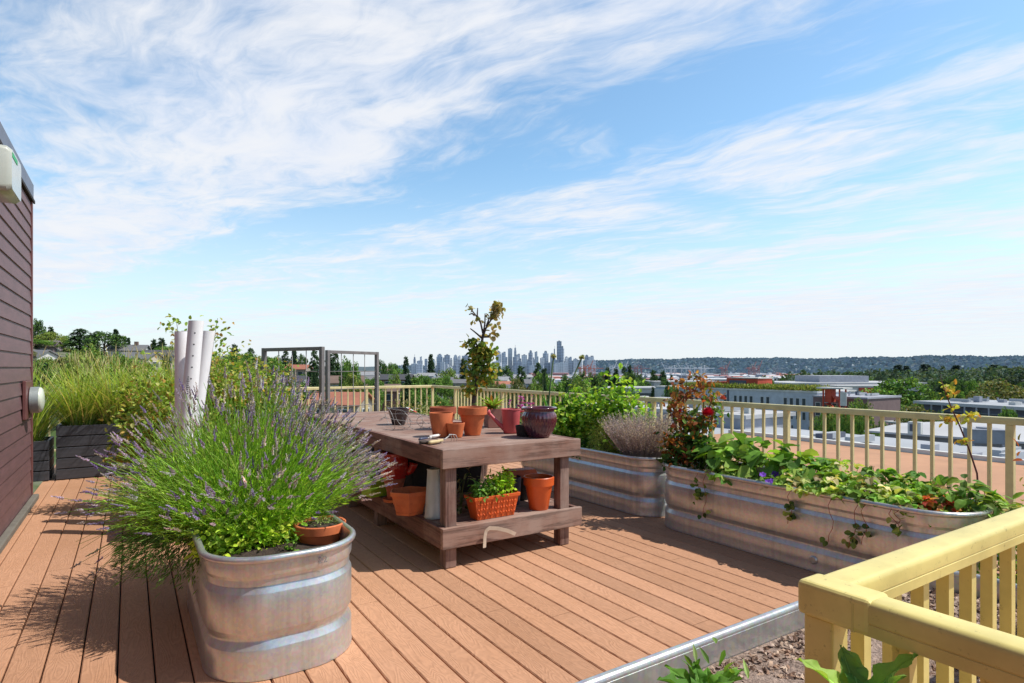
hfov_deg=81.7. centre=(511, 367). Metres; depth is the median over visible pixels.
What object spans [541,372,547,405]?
conifer tree
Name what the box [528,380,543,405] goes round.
leafy tree
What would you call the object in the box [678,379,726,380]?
commercial building
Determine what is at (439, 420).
clay pot
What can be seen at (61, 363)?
leafy tree
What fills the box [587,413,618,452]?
thyme bush
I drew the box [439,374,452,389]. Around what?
leafy tree
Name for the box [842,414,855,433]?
leafy tree
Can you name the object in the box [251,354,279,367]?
leafy tree
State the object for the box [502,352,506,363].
skyscraper
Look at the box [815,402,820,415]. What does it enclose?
window
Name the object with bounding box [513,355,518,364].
skyscraper
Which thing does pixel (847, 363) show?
ridge wood
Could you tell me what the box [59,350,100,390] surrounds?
leafy tree
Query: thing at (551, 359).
skyscraper
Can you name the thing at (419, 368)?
city block
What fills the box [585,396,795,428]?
flat roofed building
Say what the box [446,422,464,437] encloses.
clay pot
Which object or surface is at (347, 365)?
leafy tree
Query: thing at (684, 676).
broad leaf plant
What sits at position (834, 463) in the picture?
strawberry plant
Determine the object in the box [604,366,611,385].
conifer tree
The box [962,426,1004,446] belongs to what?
roof unit
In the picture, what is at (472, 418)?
clay pot
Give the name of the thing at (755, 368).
gantry crane
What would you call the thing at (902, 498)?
strawberry plant
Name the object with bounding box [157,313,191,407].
berry cane
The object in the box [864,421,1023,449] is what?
grey building
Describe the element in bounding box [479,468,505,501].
seedlings
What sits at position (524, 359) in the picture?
skyscraper
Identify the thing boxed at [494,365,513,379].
leafy tree
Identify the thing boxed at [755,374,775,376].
harbour shed
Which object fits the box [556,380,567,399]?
leafy tree
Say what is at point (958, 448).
pale roof
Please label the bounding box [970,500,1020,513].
leafy vine
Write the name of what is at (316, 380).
conifer tree
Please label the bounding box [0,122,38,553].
stair house
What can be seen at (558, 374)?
harbour shed
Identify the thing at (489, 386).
leafy tree
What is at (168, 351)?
house
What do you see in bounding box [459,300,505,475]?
potted tree
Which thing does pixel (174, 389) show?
berry shrub
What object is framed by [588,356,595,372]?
skyscraper
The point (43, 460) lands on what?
slatted planter
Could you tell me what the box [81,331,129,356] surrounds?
leafy tree
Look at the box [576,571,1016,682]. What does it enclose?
gravel bed
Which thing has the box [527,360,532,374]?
city block
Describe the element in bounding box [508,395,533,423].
flowering plant
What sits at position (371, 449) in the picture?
slatted planter
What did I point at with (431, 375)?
house
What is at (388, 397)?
window
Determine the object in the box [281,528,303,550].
weed sprig
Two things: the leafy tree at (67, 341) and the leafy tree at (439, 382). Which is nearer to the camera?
the leafy tree at (439, 382)
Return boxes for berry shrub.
[98,350,216,469]
[137,347,254,470]
[202,332,276,447]
[225,357,304,443]
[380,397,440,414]
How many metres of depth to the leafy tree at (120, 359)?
99.73 m
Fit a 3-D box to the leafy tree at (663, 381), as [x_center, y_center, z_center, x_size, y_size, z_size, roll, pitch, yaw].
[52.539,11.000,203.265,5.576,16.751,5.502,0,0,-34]
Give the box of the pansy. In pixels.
[754,471,781,482]
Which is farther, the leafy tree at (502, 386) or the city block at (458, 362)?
the city block at (458, 362)
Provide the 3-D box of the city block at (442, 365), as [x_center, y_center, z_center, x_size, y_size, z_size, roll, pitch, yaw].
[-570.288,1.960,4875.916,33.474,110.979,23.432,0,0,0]
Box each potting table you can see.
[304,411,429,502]
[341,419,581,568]
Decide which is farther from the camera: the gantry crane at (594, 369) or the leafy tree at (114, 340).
the gantry crane at (594, 369)
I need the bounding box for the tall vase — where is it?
[424,468,439,519]
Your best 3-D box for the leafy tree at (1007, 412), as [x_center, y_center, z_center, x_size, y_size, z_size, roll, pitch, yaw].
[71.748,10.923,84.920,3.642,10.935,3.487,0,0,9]
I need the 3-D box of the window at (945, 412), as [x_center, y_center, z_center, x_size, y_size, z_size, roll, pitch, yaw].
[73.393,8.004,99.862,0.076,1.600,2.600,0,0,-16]
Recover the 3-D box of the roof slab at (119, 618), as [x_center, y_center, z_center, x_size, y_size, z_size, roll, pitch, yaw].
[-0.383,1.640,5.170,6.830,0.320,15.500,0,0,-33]
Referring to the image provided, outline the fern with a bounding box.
[480,395,509,408]
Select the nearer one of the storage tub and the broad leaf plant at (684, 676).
the broad leaf plant at (684, 676)
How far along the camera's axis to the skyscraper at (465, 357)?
5028.63 m
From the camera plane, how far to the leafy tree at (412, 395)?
109.50 m
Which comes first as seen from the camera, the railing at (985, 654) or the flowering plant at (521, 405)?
the railing at (985, 654)
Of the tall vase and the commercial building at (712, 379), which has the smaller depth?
the tall vase
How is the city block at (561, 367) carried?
on the terrain at (36, 485)
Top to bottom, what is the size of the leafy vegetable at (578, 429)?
0.917 m
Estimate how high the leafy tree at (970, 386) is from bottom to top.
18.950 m
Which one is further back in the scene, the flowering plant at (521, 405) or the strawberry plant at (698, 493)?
the flowering plant at (521, 405)
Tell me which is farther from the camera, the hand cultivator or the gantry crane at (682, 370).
the gantry crane at (682, 370)
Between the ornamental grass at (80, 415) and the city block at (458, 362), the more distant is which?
the city block at (458, 362)
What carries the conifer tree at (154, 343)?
on the terrain at (36, 485)
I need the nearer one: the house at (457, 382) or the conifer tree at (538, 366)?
the house at (457, 382)
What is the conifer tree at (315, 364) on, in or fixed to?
on the terrain at (36, 485)
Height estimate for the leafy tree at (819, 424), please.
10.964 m
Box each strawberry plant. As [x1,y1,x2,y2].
[690,461,763,518]
[759,466,826,523]
[791,469,864,545]
[811,458,870,495]
[830,476,906,548]
[846,466,920,499]
[865,486,936,536]
[883,470,950,502]
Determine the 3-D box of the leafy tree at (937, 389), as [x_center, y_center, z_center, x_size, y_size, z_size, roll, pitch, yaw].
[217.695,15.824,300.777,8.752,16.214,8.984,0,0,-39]
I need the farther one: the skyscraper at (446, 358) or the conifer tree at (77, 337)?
the skyscraper at (446, 358)
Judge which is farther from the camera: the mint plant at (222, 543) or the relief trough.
the relief trough
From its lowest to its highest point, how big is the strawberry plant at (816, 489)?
0.509 m
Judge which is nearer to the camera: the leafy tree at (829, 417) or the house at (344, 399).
the house at (344, 399)
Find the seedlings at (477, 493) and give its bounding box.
[465,479,497,503]
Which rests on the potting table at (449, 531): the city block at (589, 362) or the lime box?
the lime box
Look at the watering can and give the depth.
5.26 m
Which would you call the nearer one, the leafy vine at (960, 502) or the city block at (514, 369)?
the leafy vine at (960, 502)
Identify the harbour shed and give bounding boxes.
[553,373,568,375]
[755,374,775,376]
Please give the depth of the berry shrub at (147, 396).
6.03 m
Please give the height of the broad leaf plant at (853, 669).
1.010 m
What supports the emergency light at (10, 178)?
attached to the stair house at (18, 499)
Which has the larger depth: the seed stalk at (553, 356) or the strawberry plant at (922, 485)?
the seed stalk at (553, 356)
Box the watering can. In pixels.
[487,408,523,433]
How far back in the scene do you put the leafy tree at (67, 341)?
189.39 m
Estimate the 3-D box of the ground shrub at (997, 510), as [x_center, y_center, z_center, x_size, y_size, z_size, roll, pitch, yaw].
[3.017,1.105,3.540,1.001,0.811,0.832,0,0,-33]
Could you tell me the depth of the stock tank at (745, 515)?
4.35 m
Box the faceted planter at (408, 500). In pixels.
[390,486,425,515]
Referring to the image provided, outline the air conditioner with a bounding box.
[908,421,922,433]
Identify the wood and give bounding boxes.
[398,354,1023,373]
[774,364,1023,389]
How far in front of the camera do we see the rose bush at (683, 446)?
5.44 m
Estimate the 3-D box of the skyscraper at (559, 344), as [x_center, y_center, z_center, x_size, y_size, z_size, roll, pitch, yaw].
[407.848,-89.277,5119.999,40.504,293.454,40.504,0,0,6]
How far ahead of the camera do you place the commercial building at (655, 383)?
289.70 m
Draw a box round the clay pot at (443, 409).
[430,406,455,421]
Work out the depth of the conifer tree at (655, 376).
299.50 m
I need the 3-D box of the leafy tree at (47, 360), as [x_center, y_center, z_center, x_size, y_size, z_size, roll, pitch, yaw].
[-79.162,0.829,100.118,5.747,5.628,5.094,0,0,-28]
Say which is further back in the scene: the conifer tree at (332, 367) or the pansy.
the conifer tree at (332, 367)
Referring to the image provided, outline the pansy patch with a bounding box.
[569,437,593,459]
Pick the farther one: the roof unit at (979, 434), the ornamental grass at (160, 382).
the roof unit at (979, 434)
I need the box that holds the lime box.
[361,477,386,497]
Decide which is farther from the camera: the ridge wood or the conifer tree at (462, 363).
the ridge wood
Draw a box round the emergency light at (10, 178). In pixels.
[0,144,20,203]
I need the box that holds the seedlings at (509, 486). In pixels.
[492,465,517,494]
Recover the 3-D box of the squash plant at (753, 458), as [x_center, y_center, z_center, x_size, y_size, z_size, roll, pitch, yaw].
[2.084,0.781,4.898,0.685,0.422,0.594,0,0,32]
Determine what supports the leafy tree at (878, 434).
on the terrain at (36, 485)
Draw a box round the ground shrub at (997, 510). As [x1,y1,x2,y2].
[928,484,1023,583]
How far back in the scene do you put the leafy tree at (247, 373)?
82.94 m
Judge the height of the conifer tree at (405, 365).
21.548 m
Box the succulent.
[306,516,335,525]
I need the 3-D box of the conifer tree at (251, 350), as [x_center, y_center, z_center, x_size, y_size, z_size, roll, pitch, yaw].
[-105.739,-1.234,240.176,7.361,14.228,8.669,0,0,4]
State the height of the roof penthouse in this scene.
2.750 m
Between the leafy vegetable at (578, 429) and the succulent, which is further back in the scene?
the leafy vegetable at (578, 429)
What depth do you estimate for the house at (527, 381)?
213.98 m
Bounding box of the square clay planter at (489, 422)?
[484,407,501,427]
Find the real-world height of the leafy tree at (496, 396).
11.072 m
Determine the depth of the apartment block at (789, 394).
141.00 m
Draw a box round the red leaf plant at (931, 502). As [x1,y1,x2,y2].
[917,494,962,511]
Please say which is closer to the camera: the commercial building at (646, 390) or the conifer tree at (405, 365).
the commercial building at (646, 390)
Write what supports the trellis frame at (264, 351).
on the deck
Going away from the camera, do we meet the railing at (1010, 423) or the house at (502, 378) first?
the railing at (1010, 423)
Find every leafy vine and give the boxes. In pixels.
[921,474,1009,518]
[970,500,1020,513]
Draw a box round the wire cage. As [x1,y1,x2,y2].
[381,406,429,429]
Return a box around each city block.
[411,363,415,373]
[416,364,422,373]
[440,361,444,372]
[456,360,460,373]
[513,365,516,373]
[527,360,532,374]
[529,365,534,372]
[545,363,549,373]
[554,364,557,372]
[559,362,563,372]
[564,362,567,372]
[570,362,572,374]
[587,360,592,372]
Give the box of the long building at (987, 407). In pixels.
[913,396,1023,417]
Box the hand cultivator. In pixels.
[428,434,456,443]
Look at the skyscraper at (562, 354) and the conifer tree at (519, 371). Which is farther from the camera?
the skyscraper at (562, 354)
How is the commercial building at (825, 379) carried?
on the terrain at (36, 485)
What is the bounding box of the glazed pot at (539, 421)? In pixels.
[521,406,556,437]
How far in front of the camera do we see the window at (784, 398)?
137.61 m
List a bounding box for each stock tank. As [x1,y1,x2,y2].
[187,508,355,682]
[521,447,670,516]
[663,459,993,574]
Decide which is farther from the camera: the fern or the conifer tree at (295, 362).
the conifer tree at (295, 362)
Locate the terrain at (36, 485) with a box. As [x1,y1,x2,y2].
[33,349,1013,492]
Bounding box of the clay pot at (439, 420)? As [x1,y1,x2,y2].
[429,412,452,436]
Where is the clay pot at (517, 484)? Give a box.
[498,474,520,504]
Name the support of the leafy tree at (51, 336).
on the terrain at (36, 485)
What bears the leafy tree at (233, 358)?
on the terrain at (36, 485)
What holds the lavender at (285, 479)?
in the stock tank at (271, 612)
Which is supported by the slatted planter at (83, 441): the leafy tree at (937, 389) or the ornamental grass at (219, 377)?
the ornamental grass at (219, 377)
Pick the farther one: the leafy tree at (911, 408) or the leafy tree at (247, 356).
the leafy tree at (247, 356)
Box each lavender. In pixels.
[50,359,397,598]
[597,408,679,457]
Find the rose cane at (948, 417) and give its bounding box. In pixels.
[939,377,980,491]
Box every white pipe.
[174,331,186,455]
[177,320,203,461]
[196,331,214,460]
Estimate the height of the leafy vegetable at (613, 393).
1.120 m
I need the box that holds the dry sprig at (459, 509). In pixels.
[456,467,479,513]
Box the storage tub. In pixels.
[403,458,481,492]
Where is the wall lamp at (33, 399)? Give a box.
[22,380,44,419]
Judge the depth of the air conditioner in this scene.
48.77 m
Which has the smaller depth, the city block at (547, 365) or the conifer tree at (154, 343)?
the conifer tree at (154, 343)
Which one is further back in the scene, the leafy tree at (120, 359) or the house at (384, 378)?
the house at (384, 378)
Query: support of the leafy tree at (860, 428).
on the terrain at (36, 485)
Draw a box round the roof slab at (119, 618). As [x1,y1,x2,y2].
[2,476,1016,682]
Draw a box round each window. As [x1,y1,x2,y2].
[386,394,392,400]
[783,397,786,404]
[802,398,805,405]
[802,412,805,420]
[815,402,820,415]
[940,410,954,413]
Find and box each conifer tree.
[34,339,46,348]
[47,326,54,340]
[57,328,101,353]
[150,338,156,349]
[157,338,166,347]
[161,355,171,376]
[230,343,238,352]
[247,348,254,359]
[280,351,290,375]
[291,351,297,364]
[305,351,318,386]
[311,368,318,391]
[330,353,335,375]
[332,353,340,375]
[401,373,412,406]
[402,356,410,373]
[426,354,435,372]
[459,357,467,378]
[516,365,526,383]
[532,362,541,377]
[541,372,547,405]
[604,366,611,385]
[612,367,619,385]
[619,366,626,379]
[649,369,658,380]
[650,387,654,396]
[658,370,666,380]
[664,380,669,396]
[893,364,907,378]
[902,366,910,376]
[918,364,932,375]
[949,365,962,375]
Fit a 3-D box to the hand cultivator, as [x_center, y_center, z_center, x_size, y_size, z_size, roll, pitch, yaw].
[-0.542,0.551,4.588,0.066,0.062,0.286,0,0,37]
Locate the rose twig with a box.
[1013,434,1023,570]
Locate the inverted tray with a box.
[504,467,536,478]
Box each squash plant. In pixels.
[691,431,766,475]
[725,436,801,480]
[764,443,839,481]
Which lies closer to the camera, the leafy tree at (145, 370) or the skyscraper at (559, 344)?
the leafy tree at (145, 370)
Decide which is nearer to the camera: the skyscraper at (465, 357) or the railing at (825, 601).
the railing at (825, 601)
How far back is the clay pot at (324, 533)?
3.26 m
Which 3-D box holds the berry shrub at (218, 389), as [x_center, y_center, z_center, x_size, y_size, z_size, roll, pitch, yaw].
[-3.413,0.292,7.168,1.200,1.437,1.134,0,0,-33]
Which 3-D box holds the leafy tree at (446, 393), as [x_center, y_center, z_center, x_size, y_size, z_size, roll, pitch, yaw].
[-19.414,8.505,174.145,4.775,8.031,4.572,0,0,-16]
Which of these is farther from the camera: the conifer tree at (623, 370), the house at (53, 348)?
the conifer tree at (623, 370)
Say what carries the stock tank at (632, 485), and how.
on the deck
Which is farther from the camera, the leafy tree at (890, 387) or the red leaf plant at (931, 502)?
the leafy tree at (890, 387)
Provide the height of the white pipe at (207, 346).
1.250 m
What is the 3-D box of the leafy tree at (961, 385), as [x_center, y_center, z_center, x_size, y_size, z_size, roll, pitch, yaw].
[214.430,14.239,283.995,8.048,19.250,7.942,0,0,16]
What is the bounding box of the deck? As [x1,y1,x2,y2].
[0,461,1015,682]
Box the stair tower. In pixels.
[816,387,852,429]
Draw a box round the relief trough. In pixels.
[464,490,520,520]
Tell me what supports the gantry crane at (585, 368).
on the terrain at (36, 485)
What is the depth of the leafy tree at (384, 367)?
259.44 m
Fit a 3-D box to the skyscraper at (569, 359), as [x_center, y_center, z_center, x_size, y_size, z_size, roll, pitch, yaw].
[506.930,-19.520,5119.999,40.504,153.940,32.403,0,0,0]
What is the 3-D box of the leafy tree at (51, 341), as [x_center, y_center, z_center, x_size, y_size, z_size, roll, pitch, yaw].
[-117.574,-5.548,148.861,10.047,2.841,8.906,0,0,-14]
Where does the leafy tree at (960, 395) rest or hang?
on the terrain at (36, 485)
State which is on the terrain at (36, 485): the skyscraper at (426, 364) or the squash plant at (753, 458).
the skyscraper at (426, 364)
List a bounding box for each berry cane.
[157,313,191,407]
[200,315,234,419]
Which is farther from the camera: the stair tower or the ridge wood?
the ridge wood
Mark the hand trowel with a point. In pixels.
(430, 437)
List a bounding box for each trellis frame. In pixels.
[261,347,324,453]
[325,350,378,453]
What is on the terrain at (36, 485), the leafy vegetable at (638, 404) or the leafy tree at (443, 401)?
the leafy tree at (443, 401)
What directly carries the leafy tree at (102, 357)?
on the terrain at (36, 485)
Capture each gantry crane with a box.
[581,361,592,375]
[589,365,603,374]
[667,365,680,375]
[677,362,690,377]
[698,365,714,375]
[718,361,729,374]
[745,362,755,374]
[751,361,761,374]
[771,366,784,374]
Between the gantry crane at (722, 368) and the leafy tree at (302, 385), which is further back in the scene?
the gantry crane at (722, 368)
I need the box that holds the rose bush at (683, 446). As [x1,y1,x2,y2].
[653,370,729,470]
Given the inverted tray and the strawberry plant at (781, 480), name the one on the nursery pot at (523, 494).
the inverted tray
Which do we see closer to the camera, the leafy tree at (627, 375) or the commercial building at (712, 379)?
the leafy tree at (627, 375)
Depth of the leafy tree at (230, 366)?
110.05 m
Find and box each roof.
[667,430,1023,553]
[674,426,1023,458]
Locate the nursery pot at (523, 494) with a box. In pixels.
[520,478,527,500]
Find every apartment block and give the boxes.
[654,381,856,429]
[812,391,901,435]
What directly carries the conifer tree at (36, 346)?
on the terrain at (36, 485)
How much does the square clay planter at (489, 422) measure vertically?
0.185 m
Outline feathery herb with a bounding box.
[682,637,748,682]
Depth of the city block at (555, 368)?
4729.72 m
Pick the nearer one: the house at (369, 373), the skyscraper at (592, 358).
the house at (369, 373)
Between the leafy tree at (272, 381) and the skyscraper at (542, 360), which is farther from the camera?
the skyscraper at (542, 360)
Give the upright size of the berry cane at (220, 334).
1.506 m
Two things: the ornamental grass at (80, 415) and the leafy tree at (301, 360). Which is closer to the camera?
the ornamental grass at (80, 415)
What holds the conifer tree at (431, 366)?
on the terrain at (36, 485)
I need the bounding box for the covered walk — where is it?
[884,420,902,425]
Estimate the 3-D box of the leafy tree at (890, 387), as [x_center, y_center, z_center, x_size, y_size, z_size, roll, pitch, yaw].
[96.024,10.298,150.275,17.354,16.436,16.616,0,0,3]
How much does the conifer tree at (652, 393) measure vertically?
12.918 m
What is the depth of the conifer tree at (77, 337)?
148.73 m
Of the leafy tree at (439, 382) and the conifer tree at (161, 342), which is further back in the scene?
the conifer tree at (161, 342)
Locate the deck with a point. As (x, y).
(605, 589)
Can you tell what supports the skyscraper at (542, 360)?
on the terrain at (36, 485)
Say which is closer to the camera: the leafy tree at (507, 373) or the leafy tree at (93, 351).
the leafy tree at (93, 351)
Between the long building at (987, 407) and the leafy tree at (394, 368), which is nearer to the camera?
the long building at (987, 407)
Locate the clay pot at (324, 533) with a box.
[293,516,345,544]
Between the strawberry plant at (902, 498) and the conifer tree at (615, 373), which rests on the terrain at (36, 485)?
the conifer tree at (615, 373)
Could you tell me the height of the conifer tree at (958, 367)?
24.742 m
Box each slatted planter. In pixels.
[33,436,53,481]
[56,422,216,479]
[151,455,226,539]
[268,421,373,457]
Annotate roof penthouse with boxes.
[718,377,772,388]
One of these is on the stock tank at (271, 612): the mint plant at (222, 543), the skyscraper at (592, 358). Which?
the mint plant at (222, 543)
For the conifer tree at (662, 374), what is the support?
on the terrain at (36, 485)
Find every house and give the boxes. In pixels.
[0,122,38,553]
[33,350,61,360]
[36,340,64,351]
[105,342,151,358]
[115,352,162,379]
[145,350,173,369]
[284,365,311,383]
[293,376,310,391]
[303,392,374,412]
[330,375,363,391]
[359,372,380,375]
[366,384,401,410]
[379,374,414,397]
[416,373,437,380]
[450,379,466,403]
[495,381,513,384]
[498,376,510,380]
[500,384,523,416]
[523,379,538,404]
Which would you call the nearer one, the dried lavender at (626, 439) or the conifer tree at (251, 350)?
the dried lavender at (626, 439)
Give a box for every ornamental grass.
[33,344,107,440]
[33,350,134,425]
[35,344,171,423]
[80,347,174,419]
[95,344,216,419]
[142,353,246,404]
[168,358,259,409]
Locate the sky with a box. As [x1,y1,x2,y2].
[0,0,1023,366]
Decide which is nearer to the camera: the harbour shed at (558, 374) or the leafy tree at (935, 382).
the leafy tree at (935, 382)
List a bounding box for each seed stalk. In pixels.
[547,353,556,405]
[557,354,584,411]
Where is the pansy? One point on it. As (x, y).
(762, 475)
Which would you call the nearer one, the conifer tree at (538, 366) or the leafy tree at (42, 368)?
the leafy tree at (42, 368)
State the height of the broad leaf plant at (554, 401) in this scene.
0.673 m
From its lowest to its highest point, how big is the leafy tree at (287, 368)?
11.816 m
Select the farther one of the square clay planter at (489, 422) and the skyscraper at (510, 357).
the skyscraper at (510, 357)
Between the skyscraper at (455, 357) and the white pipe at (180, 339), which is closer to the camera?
the white pipe at (180, 339)
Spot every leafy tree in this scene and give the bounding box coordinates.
[33,318,46,338]
[33,332,67,342]
[33,339,56,348]
[33,356,58,386]
[33,360,59,386]
[39,340,61,346]
[39,370,65,386]
[49,356,68,368]
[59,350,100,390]
[60,335,75,347]
[61,343,110,383]
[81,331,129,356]
[98,355,109,362]
[107,351,139,380]
[121,359,165,386]
[153,345,173,349]
[219,362,239,373]
[220,353,249,366]
[223,351,252,359]
[233,361,260,412]
[245,357,274,375]
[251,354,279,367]
[260,370,289,401]
[267,359,294,383]
[289,381,310,404]
[297,353,307,364]
[338,355,361,391]
[342,372,362,391]
[363,376,386,410]
[379,360,386,373]
[385,362,403,373]
[388,371,402,398]
[401,374,437,402]
[406,388,429,414]
[413,374,436,397]
[424,392,452,413]
[429,377,448,394]
[437,368,457,378]
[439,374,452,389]
[439,384,453,398]
[445,397,463,415]
[450,383,466,405]
[479,385,493,400]
[488,391,499,407]
[489,380,499,396]
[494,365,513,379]
[497,383,508,402]
[507,376,529,407]
[528,371,556,404]
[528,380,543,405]
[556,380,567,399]
[559,374,570,382]
[568,374,590,403]
[576,371,588,383]
[583,372,604,393]
[619,370,637,385]
[624,388,634,395]
[627,372,637,385]
[632,379,645,385]
[638,377,651,385]
[660,376,670,385]
[661,385,675,396]
[813,413,822,430]
[819,405,847,430]
[827,415,842,431]
[840,406,857,434]
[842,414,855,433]
[844,397,875,433]
[855,418,864,434]
[861,376,938,409]
[872,421,886,436]
[873,375,887,380]
[891,403,939,424]
[920,385,945,407]
[928,379,940,387]
[933,384,943,398]
[938,375,956,397]
[942,385,964,399]
[953,378,968,398]
[962,378,1023,400]
[965,379,979,396]
[998,406,1017,417]
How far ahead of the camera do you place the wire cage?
5.57 m
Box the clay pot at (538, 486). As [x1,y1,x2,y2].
[523,473,553,510]
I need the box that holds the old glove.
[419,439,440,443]
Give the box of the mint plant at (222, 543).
[175,500,316,560]
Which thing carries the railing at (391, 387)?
on the roof slab at (119, 618)
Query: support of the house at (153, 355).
on the terrain at (36, 485)
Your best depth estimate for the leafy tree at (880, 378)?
298.44 m
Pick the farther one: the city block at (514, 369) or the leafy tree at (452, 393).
the city block at (514, 369)
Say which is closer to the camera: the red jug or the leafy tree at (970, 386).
the red jug
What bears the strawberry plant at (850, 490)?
on the stock tank at (745, 515)
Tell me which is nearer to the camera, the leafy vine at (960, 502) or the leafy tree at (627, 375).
the leafy vine at (960, 502)
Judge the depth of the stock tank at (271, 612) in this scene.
2.80 m
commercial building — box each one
[603,386,655,399]
[645,380,715,385]
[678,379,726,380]
[774,375,926,411]
[818,384,919,410]
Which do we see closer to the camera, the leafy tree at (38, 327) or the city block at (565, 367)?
the leafy tree at (38, 327)
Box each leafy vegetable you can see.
[551,384,596,442]
[561,380,603,447]
[575,375,625,450]
[593,363,646,453]
[611,385,660,456]
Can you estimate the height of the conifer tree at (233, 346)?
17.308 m
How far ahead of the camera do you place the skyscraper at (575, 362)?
4982.07 m
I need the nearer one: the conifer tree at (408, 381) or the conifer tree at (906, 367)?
the conifer tree at (408, 381)
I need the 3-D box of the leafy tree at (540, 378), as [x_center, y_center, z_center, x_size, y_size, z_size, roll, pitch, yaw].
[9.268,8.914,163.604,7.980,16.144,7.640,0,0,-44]
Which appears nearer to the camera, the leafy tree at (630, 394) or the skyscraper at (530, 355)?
the leafy tree at (630, 394)
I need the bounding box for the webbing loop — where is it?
[483,526,515,547]
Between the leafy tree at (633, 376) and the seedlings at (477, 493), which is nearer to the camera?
the seedlings at (477, 493)
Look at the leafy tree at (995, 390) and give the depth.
147.83 m
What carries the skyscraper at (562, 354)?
on the terrain at (36, 485)
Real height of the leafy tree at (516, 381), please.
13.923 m
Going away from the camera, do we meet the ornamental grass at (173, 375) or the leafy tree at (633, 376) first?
the ornamental grass at (173, 375)
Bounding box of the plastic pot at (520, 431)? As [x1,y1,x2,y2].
[515,424,528,436]
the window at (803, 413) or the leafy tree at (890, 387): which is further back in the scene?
the leafy tree at (890, 387)
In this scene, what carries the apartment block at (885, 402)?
on the terrain at (36, 485)
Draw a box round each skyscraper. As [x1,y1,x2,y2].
[425,359,427,372]
[436,354,442,373]
[444,354,449,365]
[453,355,457,365]
[462,355,469,369]
[496,351,500,361]
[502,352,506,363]
[508,348,512,371]
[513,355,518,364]
[522,354,526,371]
[528,350,532,360]
[535,351,537,363]
[540,357,544,366]
[543,351,547,362]
[550,353,552,374]
[557,341,561,362]
[561,346,563,362]
[568,357,572,373]
[573,358,577,372]
[585,355,587,372]
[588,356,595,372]
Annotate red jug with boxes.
[380,451,417,502]
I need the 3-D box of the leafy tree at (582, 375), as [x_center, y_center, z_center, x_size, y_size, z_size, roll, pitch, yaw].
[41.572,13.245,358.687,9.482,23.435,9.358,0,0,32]
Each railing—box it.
[39,385,433,451]
[432,385,1023,555]
[798,507,1023,682]
[834,596,1023,682]
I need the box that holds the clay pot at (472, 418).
[458,406,486,435]
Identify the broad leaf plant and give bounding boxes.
[544,391,584,434]
[657,661,744,682]
[796,645,918,682]
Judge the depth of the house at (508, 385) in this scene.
177.93 m
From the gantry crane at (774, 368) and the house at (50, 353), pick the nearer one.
the house at (50, 353)
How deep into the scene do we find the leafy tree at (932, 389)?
153.88 m
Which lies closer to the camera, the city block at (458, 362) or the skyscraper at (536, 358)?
the city block at (458, 362)
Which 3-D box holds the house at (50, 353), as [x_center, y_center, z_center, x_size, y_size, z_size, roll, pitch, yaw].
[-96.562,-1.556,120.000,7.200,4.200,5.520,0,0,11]
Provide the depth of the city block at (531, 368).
4722.29 m
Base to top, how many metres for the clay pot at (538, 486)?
0.266 m
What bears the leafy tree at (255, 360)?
on the terrain at (36, 485)
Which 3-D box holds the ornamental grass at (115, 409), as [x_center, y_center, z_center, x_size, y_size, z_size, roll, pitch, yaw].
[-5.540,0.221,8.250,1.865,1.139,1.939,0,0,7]
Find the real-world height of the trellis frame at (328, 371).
1.696 m
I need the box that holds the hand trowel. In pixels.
[418,434,439,440]
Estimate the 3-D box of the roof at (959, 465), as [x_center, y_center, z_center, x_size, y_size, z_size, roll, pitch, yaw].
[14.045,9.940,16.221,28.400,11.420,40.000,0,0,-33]
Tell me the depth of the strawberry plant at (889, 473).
4.20 m
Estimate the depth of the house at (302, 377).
143.12 m
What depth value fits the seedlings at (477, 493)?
4.50 m
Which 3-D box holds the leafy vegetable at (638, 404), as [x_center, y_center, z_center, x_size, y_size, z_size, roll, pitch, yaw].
[1.374,0.624,6.418,0.619,0.876,0.549,0,0,17]
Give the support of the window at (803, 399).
in the apartment block at (789, 394)
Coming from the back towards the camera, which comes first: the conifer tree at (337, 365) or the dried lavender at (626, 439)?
the conifer tree at (337, 365)
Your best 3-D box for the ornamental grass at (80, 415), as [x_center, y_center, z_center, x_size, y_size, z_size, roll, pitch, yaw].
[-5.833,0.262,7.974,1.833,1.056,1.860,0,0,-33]
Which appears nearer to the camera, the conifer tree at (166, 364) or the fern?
the fern
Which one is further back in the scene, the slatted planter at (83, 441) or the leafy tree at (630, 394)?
the leafy tree at (630, 394)
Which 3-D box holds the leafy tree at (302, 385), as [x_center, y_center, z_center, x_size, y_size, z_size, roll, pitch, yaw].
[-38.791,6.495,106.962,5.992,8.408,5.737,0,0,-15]
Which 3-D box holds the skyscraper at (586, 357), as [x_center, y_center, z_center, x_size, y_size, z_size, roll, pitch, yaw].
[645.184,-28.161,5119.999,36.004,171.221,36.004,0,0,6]
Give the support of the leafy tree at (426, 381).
on the terrain at (36, 485)
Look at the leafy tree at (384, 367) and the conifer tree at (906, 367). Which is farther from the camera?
the conifer tree at (906, 367)
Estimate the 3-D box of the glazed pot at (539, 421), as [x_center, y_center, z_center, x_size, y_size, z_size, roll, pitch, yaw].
[0.230,0.458,5.015,0.302,0.253,0.302,0,0,-33]
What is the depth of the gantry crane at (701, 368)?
2898.62 m

